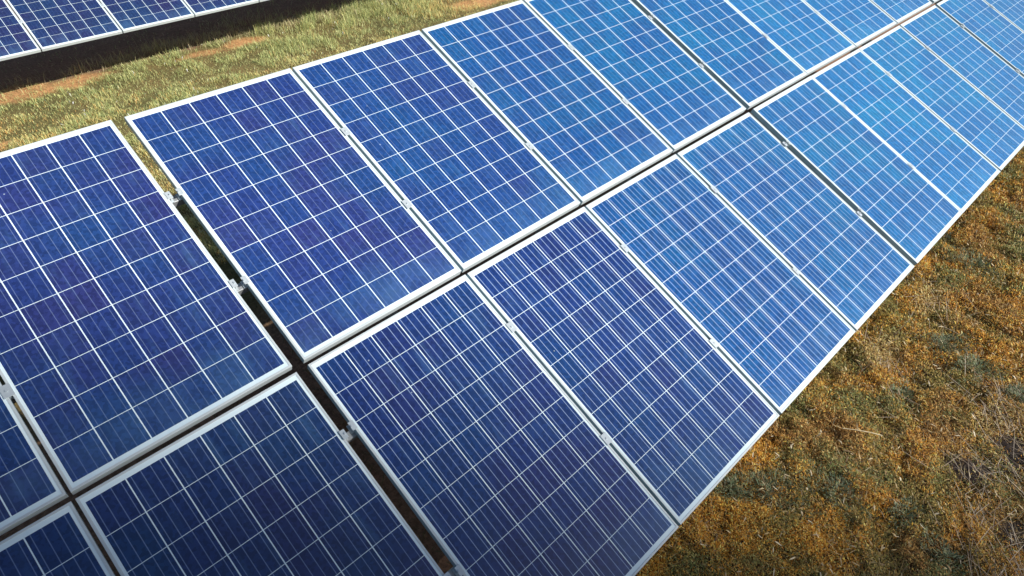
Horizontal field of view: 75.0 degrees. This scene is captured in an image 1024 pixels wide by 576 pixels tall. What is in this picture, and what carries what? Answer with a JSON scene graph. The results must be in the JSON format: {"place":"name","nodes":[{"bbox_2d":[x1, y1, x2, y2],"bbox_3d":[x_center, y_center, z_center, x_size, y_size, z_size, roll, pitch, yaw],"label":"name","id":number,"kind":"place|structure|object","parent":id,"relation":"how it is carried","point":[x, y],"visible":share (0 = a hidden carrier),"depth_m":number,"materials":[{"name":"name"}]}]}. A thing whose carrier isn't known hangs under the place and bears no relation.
{"place":"outdoors","nodes":[
{"label":"outdoors","id":0,"kind":"place"},
{"bbox_2d":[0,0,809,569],"bbox_3d":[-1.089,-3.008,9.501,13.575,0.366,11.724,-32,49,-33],"label":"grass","id":1,"kind":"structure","parent":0,"point":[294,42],"depth_m":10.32,"materials":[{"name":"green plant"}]},
{"bbox_2d":[0,0,1023,575],"bbox_3d":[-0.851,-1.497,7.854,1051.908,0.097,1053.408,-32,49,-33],"label":"ground","id":2,"kind":"structure","parent":0,"point":[42,68],"depth_m":5.90,"materials":[{"name":"brown plant"}]},
{"bbox_2d":[0,0,1020,575],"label":"panel rack","id":3,"kind":"object","parent":2,"relation":"on","point":[6,390],"visible":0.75,"depth_m":3.56,"materials":[{"name":"metal"}]},
{"bbox_2d":[0,382,68,535],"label":"solar panel","id":4,"kind":"object","parent":3,"relation":"attached to","point":[31,486],"visible":1,"depth_m":2.61,"materials":[{"name":"glass"}]},
{"bbox_2d":[0,501,115,575],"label":"solar panel","id":5,"kind":"object","parent":3,"relation":"attached to","point":[60,541],"visible":1,"depth_m":2.52,"materials":[{"name":"glass"}]},
{"bbox_2d":[0,120,291,494],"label":"solar panel","id":6,"kind":"object","parent":3,"relation":"attached to","point":[132,328],"visible":1,"depth_m":3.06,"materials":[{"name":"glass"}]},
{"bbox_2d":[75,372,443,575],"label":"solar panel","id":7,"kind":"object","parent":3,"relation":"attached to","point":[277,479],"visible":1,"depth_m":2.81,"materials":[{"name":"glass"}]},
{"bbox_2d":[124,68,460,362],"bbox_3d":[-1.191,-0.499,3.676,0.999,0.040,1.720,-32,74,-33],"label":"solar panel","id":8,"kind":"object","parent":3,"relation":"attached to","point":[321,236],"visible":1,"depth_m":3.62,"materials":[{"name":"glass"}]},
{"bbox_2d":[292,30,579,272],"bbox_3d":[-0.468,-0.949,4.229,0.999,0.041,1.720,-32,74,-33],"label":"solar panel","id":9,"kind":"object","parent":3,"relation":"attached to","point":[454,159],"visible":0.98,"depth_m":4.18,"materials":[{"name":"glass"}]},
{"bbox_2d":[307,275,678,575],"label":"solar panel","id":10,"kind":"object","parent":3,"relation":"attached to","point":[489,449],"visible":1,"depth_m":3.24,"materials":[{"name":"glass"}]},
{"bbox_2d":[421,0,672,204],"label":"solar panel","id":11,"kind":"object","parent":3,"relation":"attached to","point":[565,110],"visible":0.98,"depth_m":4.74,"materials":[{"name":"glass"}]},
{"bbox_2d":[466,207,779,525],"bbox_3d":[0.646,0.339,3.818,0.999,0.040,1.720,-32,74,-33],"label":"solar panel","id":12,"kind":"object","parent":3,"relation":"attached to","point":[654,384],"visible":0.97,"depth_m":3.77,"materials":[{"name":"glass"}]},
{"bbox_2d":[523,0,745,152],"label":"solar panel","id":13,"kind":"object","parent":3,"relation":"attached to","point":[668,88],"visible":0.91,"depth_m":5.27,"materials":[{"name":"glass"}]},
{"bbox_2d":[631,0,806,109],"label":"solar panel","id":14,"kind":"object","parent":3,"relation":"attached to","point":[748,65],"visible":1,"depth_m":5.79,"materials":[{"name":"glass"}]},
{"bbox_2d":[585,154,855,414],"bbox_3d":[1.373,-0.111,4.375,0.999,0.042,1.720,-32,74,-33],"label":"solar panel","id":15,"kind":"object","parent":3,"relation":"attached to","point":[709,261],"visible":0.94,"depth_m":4.33,"materials":[{"name":"glass"}]},
{"bbox_2d":[726,0,855,76],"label":"solar panel","id":16,"kind":"object","parent":3,"relation":"attached to","point":[805,37],"visible":0.9,"depth_m":6.31,"materials":[{"name":"glass"}]},
{"bbox_2d":[676,112,914,330],"bbox_3d":[2.100,-0.561,4.932,0.999,0.042,1.720,-32,74,-33],"label":"solar panel","id":17,"kind":"object","parent":3,"relation":"attached to","point":[792,210],"visible":0.93,"depth_m":4.89,"materials":[{"name":"glass"}]},
{"bbox_2d":[803,0,896,48],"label":"solar panel","id":18,"kind":"object","parent":3,"relation":"attached to","point":[857,23],"visible":0.94,"depth_m":6.81,"materials":[{"name":"glass"}]},
{"bbox_2d":[750,76,962,264],"bbox_3d":[2.852,-1.030,5.498,0.999,0.041,1.720,-32,74,-33],"label":"solar panel","id":19,"kind":"object","parent":3,"relation":"attached to","point":[854,162],"visible":0.98,"depth_m":5.44,"materials":[{"name":"glass"}]},
{"bbox_2d":[870,0,931,25],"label":"solar panel","id":20,"kind":"object","parent":3,"relation":"attached to","point":[898,11],"visible":0.94,"depth_m":7.28,"materials":[{"name":"glass"}]},
{"bbox_2d":[812,49,1000,211],"bbox_3d":[3.564,-1.471,6.045,0.995,0.040,1.720,-32,74,-33],"label":"solar panel","id":21,"kind":"object","parent":3,"relation":"attached to","point":[948,162],"visible":0.94,"depth_m":6.01,"materials":[{"name":"glass"}]},
{"bbox_2d":[859,25,1023,170],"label":"solar panel","id":22,"kind":"object","parent":3,"relation":"attached to","point":[984,126],"visible":0.92,"depth_m":6.56,"materials":[{"name":"glass"}]},
{"bbox_2d":[900,5,1023,127],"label":"solar panel","id":23,"kind":"object","parent":3,"relation":"attached to","point":[978,65],"visible":0.94,"depth_m":7.13,"materials":[{"name":"glass"}]},
{"bbox_2d":[935,0,1023,76],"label":"solar panel","id":24,"kind":"object","parent":3,"relation":"attached to","point":[993,30],"visible":0.92,"depth_m":7.71,"materials":[{"name":"glass"}]},
{"bbox_2d":[984,0,1023,31],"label":"solar panel","id":25,"kind":"object","parent":3,"relation":"attached to","point":[1011,11],"visible":0.67,"depth_m":8.19,"materials":[{"name":"glass"}]},
{"bbox_2d":[449,147,1023,575],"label":"dry ground cover","id":26,"kind":"object","parent":2,"relation":"on","point":[1002,340],"visible":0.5,"depth_m":4.63,"materials":[{"name":"brown plant"}]},
{"bbox_2d":[842,428,882,435],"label":"dry stalk","id":27,"kind":"object","parent":26,"relation":"on","point":[863,431],"visible":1,"depth_m":4.61,"materials":[{"name":"beige plant"}]},
{"bbox_2d":[708,468,765,507],"bbox_3d":[1.442,1.264,4.351,0.427,0.075,0.307,-17,42,-20],"label":"weed plant","id":28,"kind":"object","parent":2,"relation":"on","point":[731,485],"visible":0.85,"depth_m":4.32,"materials":[{"name":"green plant"}]},
{"bbox_2d":[716,461,830,536],"bbox_3d":[1.669,1.306,4.302,0.510,0.080,0.834,-32,49,-33],"label":"weed plant","id":29,"kind":"object","parent":2,"relation":"on","point":[768,487],"visible":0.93,"depth_m":4.32,"materials":[{"name":"green plant"}]},
{"bbox_2d":[786,459,878,531],"bbox_3d":[2.093,1.306,4.324,0.376,0.069,0.575,-24,45,-26],"label":"weed plant","id":30,"kind":"object","parent":2,"relation":"on","point":[836,485],"visible":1,"depth_m":4.33,"materials":[{"name":"green plant"}]},
{"bbox_2d":[882,371,924,413],"bbox_3d":[2.924,0.759,4.985,0.303,0.074,0.450,15,41,18],"label":"weed plant","id":31,"kind":"object","parent":2,"relation":"on","point":[905,394],"visible":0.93,"depth_m":4.98,"materials":[{"name":"green plant"}]},
{"bbox_2d":[886,495,925,542],"bbox_3d":[2.473,1.417,4.183,0.356,0.068,0.238,-32,49,-33],"label":"weed plant","id":32,"kind":"object","parent":2,"relation":"on","point":[909,517],"visible":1,"depth_m":4.21,"materials":[{"name":"green plant"}]},
{"bbox_2d":[904,269,924,289],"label":"weed plant","id":33,"kind":"object","parent":2,"relation":"on","point":[913,277],"visible":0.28,"depth_m":6.06,"materials":[{"name":"green plant"}]},
{"bbox_2d":[857,271,1023,575],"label":"dry straw","id":34,"kind":"object","parent":2,"relation":"on","point":[984,412],"visible":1,"depth_m":4.44,"materials":[{"name":"brown plant"}]},
{"bbox_2d":[930,230,963,254],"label":"weed plant","id":35,"kind":"object","parent":2,"relation":"on","point":[949,237],"visible":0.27,"depth_m":6.54,"materials":[{"name":"green plant"}]},
{"bbox_2d":[914,328,985,360],"bbox_3d":[3.527,0.403,5.372,0.606,0.148,0.393,-6,39,-8],"label":"weed plant","id":36,"kind":"object","parent":2,"relation":"on","point":[943,338],"visible":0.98,"depth_m":5.37,"materials":[{"name":"green plant"}]},
{"bbox_2d":[916,523,983,575],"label":"weed plant","id":37,"kind":"object","parent":2,"relation":"on","point":[948,553],"visible":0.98,"depth_m":3.98,"materials":[{"name":"green plant"}]},
{"bbox_2d":[941,244,1007,298],"bbox_3d":[4.269,-0.212,6.157,0.521,0.130,0.912,11,40,13],"label":"weed plant","id":38,"kind":"object","parent":2,"relation":"on","point":[979,263],"visible":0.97,"depth_m":6.21,"materials":[{"name":"green plant"}]},
{"bbox_2d":[945,352,1012,390],"bbox_3d":[3.563,0.623,5.098,0.597,0.133,0.430,-32,49,-33],"label":"weed plant","id":39,"kind":"object","parent":2,"relation":"on","point":[974,362],"visible":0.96,"depth_m":5.14,"materials":[{"name":"green plant"}]},
{"bbox_2d":[986,381,1023,415],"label":"weed plant","id":40,"kind":"object","parent":2,"relation":"on","point":[1021,387],"visible":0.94,"depth_m":4.94,"materials":[{"name":"green plant"}]},
{"bbox_3d":[-4.972,-4.547,10.594,9.192,1.769,1.591,-32,49,-33],"label":"panel rack","id":41,"kind":"object","parent":2,"relation":"on","visible":0},
{"bbox_2d":[0,0,40,60],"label":"solar panel","id":42,"kind":"object","parent":41,"relation":"attached to","point":[16,40],"visible":1,"depth_m":8.53,"materials":[{"name":"glass"}]},
{"bbox_2d":[6,0,121,50],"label":"solar panel","id":43,"kind":"object","parent":41,"relation":"attached to","point":[51,24],"visible":1,"depth_m":8.88,"materials":[{"name":"glass"}]},
{"bbox_2d":[98,0,193,32],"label":"solar panel","id":44,"kind":"object","parent":41,"relation":"attached to","point":[129,15],"visible":1,"depth_m":9.38,"materials":[{"name":"glass"}]},
{"bbox_2d":[183,0,258,16],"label":"solar panel","id":45,"kind":"object","parent":41,"relation":"attached to","point":[199,7],"visible":1,"depth_m":9.84,"materials":[{"name":"glass"}]}
]}

